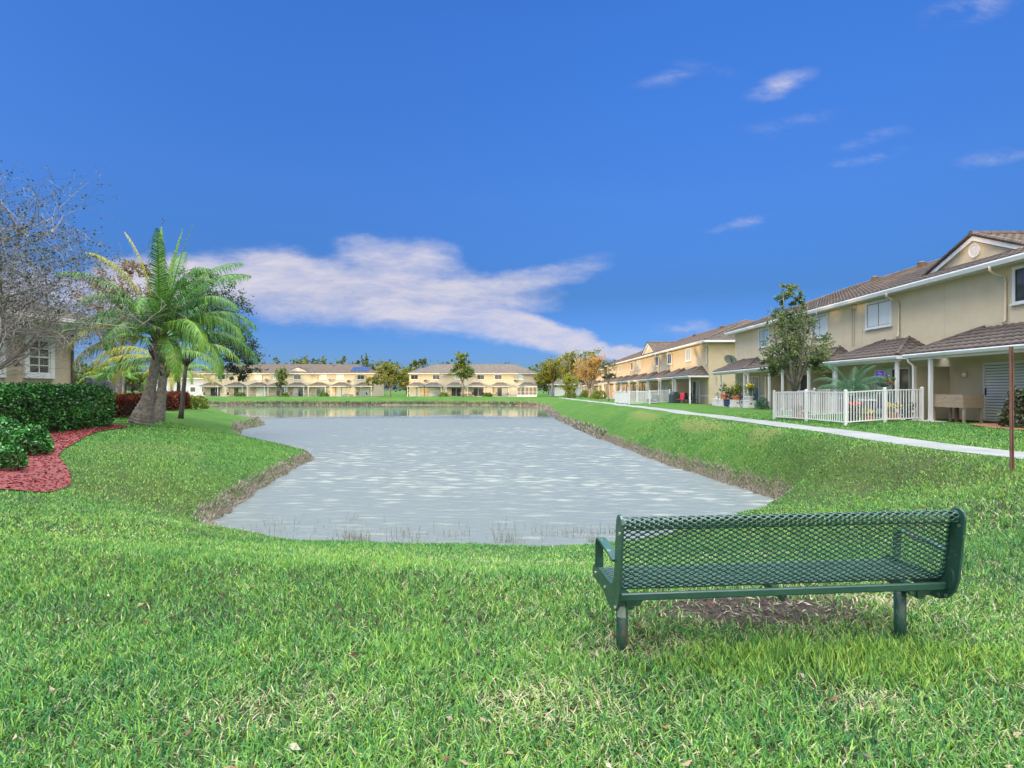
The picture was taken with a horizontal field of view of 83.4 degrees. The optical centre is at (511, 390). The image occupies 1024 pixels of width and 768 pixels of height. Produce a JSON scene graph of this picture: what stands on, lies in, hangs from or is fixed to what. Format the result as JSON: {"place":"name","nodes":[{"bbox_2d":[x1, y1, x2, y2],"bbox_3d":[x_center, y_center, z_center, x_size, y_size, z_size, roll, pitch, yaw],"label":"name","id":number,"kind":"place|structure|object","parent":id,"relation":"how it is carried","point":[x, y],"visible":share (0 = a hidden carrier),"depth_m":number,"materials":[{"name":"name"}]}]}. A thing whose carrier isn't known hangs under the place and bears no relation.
{"place":"outdoors","nodes":[
{"label":"outdoors","id":0,"kind":"place"},
{"bbox_2d":[210,405,775,545],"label":"water","id":1,"kind":"structure","parent":0,"point":[424,467],"depth_m":18.27,"materials":[{"name":"grey liquid"}]},
{"bbox_2d":[250,508,615,543],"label":"reeds","id":2,"kind":"object","parent":1,"relation":"in","point":[361,538],"visible":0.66,"depth_m":11.32,"materials":[{"name":"plant"}]},
{"bbox_2d":[0,391,1023,767],"bbox_3d":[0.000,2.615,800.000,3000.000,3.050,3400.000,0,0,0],"label":"ground","id":3,"kind":"structure","parent":0,"point":[616,421],"depth_m":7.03,"materials":[{"name":"green plant"}]},
{"bbox_2d":[0,293,100,422],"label":"clubhouse","id":4,"kind":"structure","parent":3,"relation":"on","point":[55,376],"depth_m":25.41,"materials":[{"name":"beige paint"}]},
{"bbox_2d":[0,338,5,377],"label":"window","id":5,"kind":"structure","parent":4,"relation":"in","point":[1,376],"depth_m":23.53,"materials":[{"name":"white paint"}]},
{"bbox_2d":[23,334,54,378],"bbox_3d":[-20.733,-1.470,25.231,0.110,1.880,1.420,0,0,6],"label":"window","id":6,"kind":"structure","parent":4,"relation":"in","point":[50,374],"depth_m":25.32,"materials":[{"name":"white paint"}]},
{"bbox_2d":[0,424,127,491],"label":"mulch bed","id":7,"kind":"object","parent":3,"relation":"on","point":[39,464],"visible":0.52,"depth_m":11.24,"materials":[{"name":"red wood"}]},
{"bbox_2d":[0,416,23,442],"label":"round shrub","id":8,"kind":"object","parent":7,"relation":"on","point":[7,422],"visible":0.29,"depth_m":14.84,"materials":[{"name":"green plant"}]},
{"bbox_2d":[0,444,28,468],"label":"round shrub","id":9,"kind":"object","parent":7,"relation":"on","point":[8,452],"visible":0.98,"depth_m":10.92,"materials":[{"name":"green plant"}]},
{"bbox_2d":[0,424,54,454],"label":"round shrub","id":10,"kind":"object","parent":7,"relation":"on","point":[38,440],"visible":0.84,"depth_m":12.80,"materials":[{"name":"green plant"}]},
{"bbox_2d":[0,380,117,432],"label":"hedge","id":11,"kind":"object","parent":7,"relation":"on","point":[40,400],"visible":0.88,"depth_m":19.42,"materials":[{"name":"green plant"}]},
{"bbox_2d":[0,160,191,388],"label":"bare tree","id":12,"kind":"object","parent":3,"relation":"on","point":[24,312],"visible":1,"depth_m":19.22,"materials":[{"name":"grey plant"}]},
{"bbox_2d":[84,377,115,413],"bbox_3d":[-26.200,0.519,37.100,0.132,2.446,20.849,0,0,-31],"label":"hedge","id":13,"kind":"object","parent":3,"relation":"on","point":[89,380],"visible":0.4,"depth_m":32.24,"materials":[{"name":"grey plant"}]},
{"bbox_2d":[74,392,133,415],"bbox_3d":[-23.016,0.766,32.541,2.868,1.479,2.635,0,0,-39],"label":"lime shrub","id":14,"kind":"object","parent":3,"relation":"on","point":[110,394],"visible":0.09,"depth_m":32.61,"materials":[{"name":"green plant"}]},
{"bbox_2d":[78,369,138,383],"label":"palm tree","id":15,"kind":"object","parent":3,"relation":"on","point":[98,372],"visible":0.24,"depth_m":73.79,"materials":[{"name":"green plant"}]},
{"bbox_2d":[63,258,162,392],"bbox_3d":[-24.972,-3.295,36.356,5.142,9.736,5.297,0,0,0],"label":"leafy tree","id":16,"kind":"object","parent":3,"relation":"on","point":[118,388],"visible":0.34,"depth_m":35.71,"materials":[{"name":"brown plant"}]},
{"bbox_2d":[91,364,148,392],"bbox_3d":[-41.938,-0.779,61.948,6.108,4.637,5.947,0,0,21],"label":"palm tree","id":17,"kind":"object","parent":3,"relation":"on","point":[130,375],"visible":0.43,"depth_m":61.87,"materials":[{"name":"green plant"}]},
{"bbox_2d":[103,392,156,417],"bbox_3d":[-22.529,0.887,34.576,2.585,1.683,11.048,0,0,-27],"label":"croton shrub","id":18,"kind":"object","parent":3,"relation":"on","point":[134,398],"visible":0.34,"depth_m":30.36,"materials":[{"name":"red plant"}]},
{"bbox_2d":[52,224,258,424],"bbox_3d":[-15.023,-2.899,24.994,7.742,9.306,7.074,0,0,-40],"label":"palm tree","id":19,"kind":"object","parent":3,"relation":"on","point":[143,411],"visible":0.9,"depth_m":24.54,"materials":[{"name":"green plant"}]},
{"bbox_2d":[87,302,244,421],"bbox_3d":[-18.358,-1.620,30.896,7.083,6.993,6.898,0,0,42],"label":"palm tree","id":20,"kind":"object","parent":3,"relation":"on","point":[160,407],"visible":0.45,"depth_m":30.30,"materials":[{"name":"green plant"}]},
{"bbox_2d":[156,389,191,410],"bbox_3d":[-26.903,0.799,45.262,2.269,1.844,6.710,0,0,-17],"label":"croton shrub","id":21,"kind":"object","parent":3,"relation":"on","point":[172,399],"visible":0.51,"depth_m":43.74,"materials":[{"name":"red plant"}]},
{"bbox_2d":[141,361,215,407],"bbox_3d":[-26.866,-0.474,46.431,5.229,4.083,5.006,0,0,-30],"label":"palm tree","id":22,"kind":"object","parent":3,"relation":"on","point":[189,375],"visible":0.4,"depth_m":46.36,"materials":[{"name":"green plant"}]},
{"bbox_2d":[156,371,204,395],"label":"bungalow","id":23,"kind":"object","parent":3,"relation":"on","point":[194,389],"visible":0.11,"depth_m":150.00,"materials":[{"name":"white paint"}]},
{"bbox_2d":[187,395,209,408],"bbox_3d":[-26.680,1.005,48.353,2.115,1.343,1.965,0,0,-42],"label":"lime shrub","id":24,"kind":"object","parent":3,"relation":"on","point":[203,403],"visible":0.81,"depth_m":48.26,"materials":[{"name":"green plant"}]},
{"bbox_2d":[161,266,269,418],"bbox_3d":[-19.216,-2.895,36.064,7.102,9.640,5.763,0,0,0],"label":"leafy tree","id":25,"kind":"object","parent":3,"relation":"on","point":[231,367],"visible":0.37,"depth_m":35.94,"materials":[{"name":"green plant"}]},
{"bbox_2d":[274,365,288,396],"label":"slim tree","id":26,"kind":"object","parent":3,"relation":"on","point":[281,374],"visible":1,"depth_m":126.22,"materials":[{"name":"green plant"}]},
{"bbox_2d":[199,364,383,395],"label":"townhouse","id":27,"kind":"structure","parent":3,"relation":"on","point":[309,379],"depth_m":138.00,"materials":[{"name":"paint"}]},
{"bbox_2d":[210,388,219,395],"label":"sliding door","id":28,"kind":"structure","parent":27,"relation":"in","point":[212,390],"depth_m":137.99,"materials":[{"name":"white paint"}]},
{"bbox_2d":[254,374,261,379],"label":"window","id":29,"kind":"structure","parent":27,"relation":"in","point":[256,376],"depth_m":137.99,"materials":[{"name":"white paint"}]},
{"bbox_2d":[256,388,265,395],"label":"sliding door","id":30,"kind":"structure","parent":27,"relation":"in","point":[259,391],"depth_m":137.99,"materials":[{"name":"white paint"}]},
{"bbox_2d":[293,374,300,379],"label":"window","id":31,"kind":"structure","parent":27,"relation":"in","point":[295,376],"depth_m":137.99,"materials":[{"name":"grey glass"}]},
{"bbox_2d":[293,388,302,395],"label":"sliding door","id":32,"kind":"structure","parent":27,"relation":"in","point":[295,390],"depth_m":137.99,"materials":[{"name":"white paint"}]},
{"bbox_2d":[316,388,324,395],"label":"sliding door","id":33,"kind":"structure","parent":27,"relation":"in","point":[318,390],"depth_m":137.99,"materials":[{"name":"white paint"}]},
{"bbox_2d":[319,374,326,379],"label":"window","id":34,"kind":"structure","parent":27,"relation":"in","point":[321,376],"depth_m":137.99,"materials":[{"name":"white paint"}]},
{"bbox_2d":[336,374,343,379],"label":"window","id":35,"kind":"structure","parent":27,"relation":"in","point":[338,376],"depth_m":137.99,"materials":[{"name":"white paint"}]},
{"bbox_2d":[337,388,346,395],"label":"sliding door","id":36,"kind":"structure","parent":27,"relation":"in","point":[340,391],"depth_m":137.99,"materials":[{"name":"white paint"}]},
{"bbox_2d":[359,388,368,395],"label":"sliding door","id":37,"kind":"structure","parent":27,"relation":"in","point":[361,390],"depth_m":137.99,"materials":[{"name":"white paint"}]},
{"bbox_2d":[74,352,584,393],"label":"trees","id":38,"kind":"object","parent":3,"relation":"on","point":[130,382],"visible":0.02,"depth_m":171.85,"materials":[{"name":"green plant"}]},
{"bbox_2d":[364,361,409,396],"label":"round tree","id":39,"kind":"object","parent":3,"relation":"on","point":[393,376],"visible":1,"depth_m":126.43,"materials":[{"name":"green plant"}]},
{"bbox_2d":[448,351,474,396],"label":"tall tree","id":40,"kind":"object","parent":3,"relation":"on","point":[462,365],"visible":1,"depth_m":125.39,"materials":[{"name":"green plant"}]},
{"bbox_2d":[407,364,538,396],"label":"townhouse","id":41,"kind":"structure","parent":3,"relation":"on","point":[493,379],"depth_m":138.00,"materials":[{"name":"paint"}]},
{"bbox_2d":[410,388,419,395],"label":"sliding door","id":42,"kind":"structure","parent":41,"relation":"in","point":[413,391],"depth_m":137.99,"materials":[{"name":"white paint"}]},
{"bbox_2d":[429,388,438,395],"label":"sliding door","id":43,"kind":"structure","parent":41,"relation":"in","point":[432,391],"depth_m":137.99,"materials":[{"name":"white paint"}]},
{"bbox_2d":[432,374,439,379],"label":"window","id":44,"kind":"structure","parent":41,"relation":"in","point":[434,376],"depth_m":137.99,"materials":[{"name":"grey glass"}]},
{"bbox_2d":[451,388,460,395],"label":"sliding door","id":45,"kind":"structure","parent":41,"relation":"in","point":[454,391],"depth_m":137.99,"materials":[{"name":"white paint"}]},
{"bbox_2d":[473,388,482,395],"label":"sliding door","id":46,"kind":"structure","parent":41,"relation":"in","point":[477,391],"depth_m":137.99,"materials":[{"name":"white paint"}]},
{"bbox_2d":[477,374,484,379],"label":"window","id":47,"kind":"structure","parent":41,"relation":"in","point":[479,376],"depth_m":137.99,"materials":[{"name":"grey glass"}]},
{"bbox_2d":[494,374,501,379],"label":"window","id":48,"kind":"structure","parent":41,"relation":"in","point":[496,376],"depth_m":137.99,"materials":[{"name":"grey glass"}]},
{"bbox_2d":[497,388,506,395],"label":"sliding door","id":49,"kind":"structure","parent":41,"relation":"in","point":[500,391],"depth_m":137.99,"materials":[{"name":"white paint"}]},
{"bbox_2d":[191,400,794,540],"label":"dry grass","id":50,"kind":"structure","parent":3,"relation":"on","point":[555,414],"depth_m":30.36,"materials":[{"name":"plant"}]},
{"bbox_2d":[4,511,1023,767],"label":"fallen leaves","id":51,"kind":"object","parent":3,"relation":"on","point":[686,763],"visible":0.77,"depth_m":2.72,"materials":[{"name":"brown plant"}]},
{"bbox_2d":[534,357,568,396],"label":"dense tree","id":52,"kind":"object","parent":3,"relation":"on","point":[550,366],"visible":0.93,"depth_m":135.17,"materials":[{"name":"green plant"}]},
{"bbox_2d":[547,381,583,395],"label":"bungalow","id":53,"kind":"object","parent":3,"relation":"on","point":[557,391],"visible":0.16,"depth_m":150.00,"materials":[{"name":"white paint"}]},
{"bbox_2d":[555,387,564,395],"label":"garage door","id":54,"kind":"structure","parent":53,"relation":"in","point":[558,392],"depth_m":149.97,"materials":[{"name":"white paint"}]},
{"bbox_2d":[556,372,578,395],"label":"lime tree","id":55,"kind":"object","parent":3,"relation":"on","point":[568,379],"visible":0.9,"depth_m":117.19,"materials":[{"name":"green plant"}]},
{"bbox_2d":[563,390,575,397],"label":"leafy bush","id":56,"kind":"object","parent":3,"relation":"on","point":[569,393],"visible":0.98,"depth_m":111.42,"materials":[{"name":"green plant"}]},
{"bbox_2d":[556,349,584,392],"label":"dense tree","id":57,"kind":"object","parent":3,"relation":"on","point":[569,359],"visible":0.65,"depth_m":129.01,"materials":[{"name":"green plant"}]},
{"bbox_2d":[579,390,591,396],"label":"leafy bush","id":58,"kind":"object","parent":3,"relation":"on","point":[583,393],"visible":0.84,"depth_m":113.53,"materials":[{"name":"green plant"}]},
{"bbox_2d":[571,354,605,397],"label":"autumn tree","id":59,"kind":"object","parent":3,"relation":"on","point":[587,371],"visible":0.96,"depth_m":102.43,"materials":[{"name":"orange plant"}]},
{"bbox_2d":[581,347,605,393],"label":"young tree","id":60,"kind":"object","parent":3,"relation":"on","point":[586,353],"visible":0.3,"depth_m":107.58,"materials":[{"name":"green plant"}]},
{"bbox_2d":[578,361,613,395],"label":"townhouse","id":61,"kind":"structure","parent":3,"relation":"on","point":[599,387],"depth_m":117.86,"materials":[{"name":"yellow paint"}]},
{"bbox_2d":[590,390,606,398],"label":"leafy bush","id":62,"kind":"object","parent":3,"relation":"on","point":[596,396],"visible":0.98,"depth_m":87.47,"materials":[{"name":"green plant"}]},
{"bbox_2d":[597,358,617,400],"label":"young tree","id":63,"kind":"object","parent":3,"relation":"on","point":[609,375],"visible":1,"depth_m":73.82,"materials":[{"name":"green plant"}]},
{"bbox_2d":[615,389,669,404],"bbox_3d":[12.625,0.739,55.100,4.656,1.722,6.706,0,0,0],"label":"picket fence","id":64,"kind":"object","parent":3,"relation":"on","point":[622,397],"visible":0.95,"depth_m":53.05,"materials":[{"name":"white paint"}]},
{"bbox_2d":[650,395,659,403],"bbox_3d":[13.400,0.825,54.600,0.800,0.850,1.800,0,0,0],"label":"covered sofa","id":65,"kind":"object","parent":3,"relation":"on","point":[653,399],"visible":0.63,"depth_m":53.72,"materials":[{"name":"white fabric"}]},
{"bbox_2d":[669,392,679,402],"bbox_3d":[14.750,0.650,52.200,0.840,1.100,0.640,0,0,-15],"label":"barbecue","id":66,"kind":"object","parent":3,"relation":"on","point":[673,396],"visible":0.74,"depth_m":51.90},
{"bbox_2d":[597,319,752,403],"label":"townhouse","id":67,"kind":"structure","parent":3,"relation":"on","point":[688,365],"depth_m":57.33,"materials":[{"name":"yellow paint"}]},
{"bbox_2d":[663,382,667,400],"bbox_3d":[16.980,0.140,63.600,0.080,2.080,2.000,0,0,0],"label":"sliding door","id":68,"kind":"structure","parent":67,"relation":"in","point":[665,384],"depth_m":63.56,"materials":[{"name":"white paint"}]},
{"bbox_2d":[667,352,671,364],"bbox_3d":[16.960,-3.422,62.000,0.120,1.315,1.800,0,0,0],"label":"window","id":69,"kind":"structure","parent":67,"relation":"in","point":[669,357],"depth_m":61.99,"materials":[{"name":"white paint"}]},
{"bbox_2d":[685,347,690,361],"bbox_3d":[16.960,-3.422,55.400,0.120,1.315,1.800,0,0,0],"label":"window","id":70,"kind":"structure","parent":67,"relation":"in","point":[688,350],"depth_m":55.35,"materials":[{"name":"white glass"}]},
{"bbox_2d":[692,380,699,402],"bbox_3d":[16.980,0.140,53.000,0.080,2.080,2.000,0,0,0],"label":"sliding door","id":71,"kind":"structure","parent":67,"relation":"in","point":[695,384],"depth_m":52.93,"materials":[{"name":"white paint"}]},
{"bbox_2d":[724,387,742,404],"bbox_3d":[15.985,0.485,41.858,1.708,1.442,1.641,0,0,0],"label":"patio shrub","id":72,"kind":"object","parent":3,"relation":"on","point":[730,395],"visible":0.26,"depth_m":41.62,"materials":[{"name":"green plant"}]},
{"bbox_2d":[564,590,955,634],"bbox_3d":[1.789,1.490,3.905,2.924,0.083,0.843,0,0,0],"label":"dead straw","id":73,"kind":"object","parent":3,"relation":"on","point":[787,615],"visible":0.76,"depth_m":3.88,"materials":[{"name":"beige plant"}]},
{"bbox_2d":[754,397,769,408],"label":"spiky plant","id":74,"kind":"object","parent":3,"relation":"on","point":[761,402],"visible":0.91,"depth_m":34.23,"materials":[{"name":"green plant"}]},
{"bbox_2d":[593,507,966,652],"bbox_3d":[1.512,1.148,3.402,1.988,0.976,0.640,0,0,-5],"label":"park bench","id":75,"kind":"object","parent":3,"relation":"on","point":[944,582],"visible":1,"depth_m":3.20,"materials":[{"name":"green paint"}]},
{"bbox_2d":[562,398,1023,458],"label":"footpath","id":76,"kind":"structure","parent":3,"relation":"on","point":[928,444],"depth_m":15.70,"materials":[{"name":"concrete"}]},
{"bbox_2d":[757,282,839,418],"bbox_3d":[12.198,-1.615,24.603,3.184,5.998,2.583,0,0,0],"label":"young tree","id":77,"kind":"object","parent":3,"relation":"on","point":[792,351],"visible":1,"depth_m":24.36,"materials":[{"name":"green plant"}]},
{"bbox_2d":[773,387,923,425],"bbox_3d":[13.275,0.693,22.925,3.946,1.721,5.446,0,0,0],"label":"picket fence","id":78,"kind":"object","parent":3,"relation":"on","point":[815,403],"visible":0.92,"depth_m":21.13,"materials":[{"name":"white paint"}]},
{"bbox_2d":[813,363,894,413],"bbox_3d":[13.011,0.116,21.970,2.698,2.355,2.754,0,0,28],"label":"palm tree","id":79,"kind":"object","parent":3,"relation":"on","point":[859,386],"visible":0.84,"depth_m":21.91,"materials":[{"name":"green plant"}]},
{"bbox_2d":[849,401,861,422],"bbox_3d":[12.569,0.811,21.242,0.550,0.858,0.583,0,0,12],"label":"potted plant","id":80,"kind":"object","parent":3,"relation":"on","point":[854,411],"visible":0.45,"depth_m":21.10,"materials":[{"name":"pink plant"}]},
{"bbox_2d":[712,231,1023,423],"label":"townhouse","id":81,"kind":"structure","parent":3,"relation":"on","point":[951,321],"depth_m":22.97,"materials":[{"name":"beige paint"}]},
{"bbox_2d":[718,399,723,406],"bbox_3d":[15.250,1.040,41.400,0.640,0.800,0.640,0,0,0],"label":"planter block","id":82,"kind":"object","parent":81,"relation":"on","point":[721,402],"depth_m":41.10,"materials":[{"name":"white concrete"}]},
{"bbox_2d":[719,382,727,398],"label":"potted plant","id":83,"kind":"object","parent":82,"relation":"on","point":[723,396],"visible":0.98,"depth_m":41.27,"materials":[{"name":"green plant"}]},
{"bbox_2d":[724,355,736,364],"bbox_3d":[16.662,-2.321,43.869,0.871,0.809,0.777,0,0,18],"label":"satellite dish","id":84,"kind":"object","parent":81,"relation":"attached to","point":[729,359],"visible":0.88,"depth_m":43.92,"materials":[{"name":"paint"}]},
{"bbox_2d":[730,400,741,406],"bbox_3d":[15.150,1.040,38.900,0.640,0.800,0.640,0,0,0],"label":"planter block","id":85,"kind":"object","parent":81,"relation":"on","point":[734,403],"depth_m":38.60,"materials":[{"name":"white concrete"}]},
{"bbox_2d":[729,383,742,399],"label":"potted plant","id":86,"kind":"object","parent":85,"relation":"on","point":[737,391],"visible":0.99,"depth_m":38.80,"materials":[{"name":"green plant"}]},
{"bbox_2d":[742,400,755,407],"bbox_3d":[15.050,1.040,36.500,0.640,0.800,0.640,0,0,0],"label":"planter block","id":87,"kind":"object","parent":81,"relation":"on","point":[748,404],"depth_m":36.20,"materials":[{"name":"white concrete"}]},
{"bbox_2d":[743,382,755,400],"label":"potted plant","id":88,"kind":"object","parent":87,"relation":"on","point":[749,387],"visible":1,"depth_m":36.34,"materials":[{"name":"yellow plant"}]},
{"bbox_2d":[746,376,758,404],"bbox_3d":[16.980,0.040,40.550,0.080,2.080,2.100,0,0,0],"label":"sliding door","id":89,"kind":"structure","parent":81,"relation":"in","point":[754,380],"depth_m":40.27,"materials":[{"name":"white paint"}]},
{"bbox_2d":[757,327,769,348],"bbox_3d":[16.960,-3.522,38.750,0.120,1.315,1.800,0,0,0],"label":"window","id":90,"kind":"structure","parent":81,"relation":"in","point":[763,332],"depth_m":38.75,"materials":[{"name":"white glass"}]},
{"bbox_2d":[799,372,817,405],"bbox_3d":[16.980,0.040,32.700,0.080,2.080,2.400,0,0,0],"label":"sliding door","id":91,"kind":"structure","parent":81,"relation":"in","point":[803,385],"depth_m":33.50,"materials":[{"name":"white paint"}]},
{"bbox_2d":[811,313,827,339],"bbox_3d":[16.960,-3.522,31.750,0.120,1.315,1.800,0,0,0],"label":"window","id":92,"kind":"structure","parent":81,"relation":"in","point":[823,323],"depth_m":31.56,"materials":[{"name":"white glass"}]},
{"bbox_2d":[863,297,891,330],"bbox_3d":[16.960,-3.522,26.650,0.120,1.315,2.000,0,0,0],"label":"window","id":93,"kind":"structure","parent":81,"relation":"in","point":[878,314],"depth_m":26.63,"materials":[{"name":"white glass"}]},
{"bbox_2d":[874,363,895,386],"bbox_3d":[14.542,-0.652,22.588,0.870,1.025,0.722,0,0,0],"label":"hanging basket","id":94,"kind":"object","parent":81,"relation":"hanging from","point":[882,373],"visible":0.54,"depth_m":22.45,"materials":[{"name":"green plastic"}]},
{"bbox_2d":[874,367,910,414],"bbox_3d":[16.980,0.040,25.700,0.080,2.080,2.400,0,0,0],"label":"sliding door","id":95,"kind":"structure","parent":81,"relation":"in","point":[904,372],"depth_m":25.14,"materials":[{"name":"white paint"}]},
{"bbox_2d":[901,401,916,419],"bbox_3d":[15.088,0.761,21.891,0.410,0.719,0.487,0,0,2],"label":"potted plant","id":96,"kind":"object","parent":81,"relation":"on","point":[910,410],"visible":0.48,"depth_m":21.81,"materials":[{"name":"green plant"}]},
{"bbox_2d":[983,360,1023,422],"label":"sliding door","id":97,"kind":"structure","parent":81,"relation":"in","point":[995,374],"depth_m":20.11,"materials":[{"name":"white paint"}]},
{"bbox_2d":[1009,264,1023,305],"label":"window","id":98,"kind":"structure","parent":81,"relation":"in","point":[1017,271],"depth_m":19.28,"materials":[{"name":"white paint"}]},
{"bbox_2d":[861,409,877,421],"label":"potted plant","id":99,"kind":"object","parent":3,"relation":"on","point":[867,415],"visible":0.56,"depth_m":21.19,"materials":[{"name":"yellow plant"}]},
{"bbox_2d":[870,394,891,418],"bbox_3d":[14.493,0.621,22.558,0.560,1.002,0.636,0,0,10],"label":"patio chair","id":100,"kind":"object","parent":3,"relation":"on","point":[881,401],"visible":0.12,"depth_m":22.33,"materials":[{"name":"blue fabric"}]},
{"bbox_2d":[888,401,901,420],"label":"potted plant","id":101,"kind":"object","parent":3,"relation":"on","point":[893,411],"visible":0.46,"depth_m":21.39,"materials":[{"name":"yellow plant"}]},
{"bbox_2d":[933,394,983,422],"bbox_3d":[15.900,0.640,20.550,0.720,1.000,1.500,0,0,0],"label":"wooden planter","id":102,"kind":"object","parent":3,"relation":"on","point":[958,401],"visible":0.88,"depth_m":20.06,"materials":[{"name":"brown wood"}]},
{"bbox_2d":[972,423,1023,429],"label":"mulch ring","id":103,"kind":"object","parent":3,"relation":"on","point":[996,425],"visible":0.6,"depth_m":17.61,"materials":[{"name":"brown wood"}]},
{"bbox_2d":[997,386,1023,427],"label":"round bush","id":104,"kind":"object","parent":103,"relation":"on","point":[1019,411],"visible":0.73,"depth_m":17.06,"materials":[{"name":"green plant"}]},
{"bbox_2d":[1009,346,1013,471],"bbox_3d":[8.065,0.425,9.286,0.068,2.270,0.032,-1,0,-20],"label":"sign post","id":105,"kind":"object","parent":3,"relation":"on","point":[1011,406],"visible":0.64,"depth_m":9.28,"materials":[{"name":"metal"}]},
{"bbox_2d":[0,0,1023,390],"label":"sky","id":106,"kind":"structure","parent":0,"point":[523,183],"materials":[{"name":"blue"}]},
{"bbox_2d":[792,403,803,418],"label":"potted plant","id":107,"kind":"object","parent":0,"point":[798,411],"visible":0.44,"depth_m":24.29,"materials":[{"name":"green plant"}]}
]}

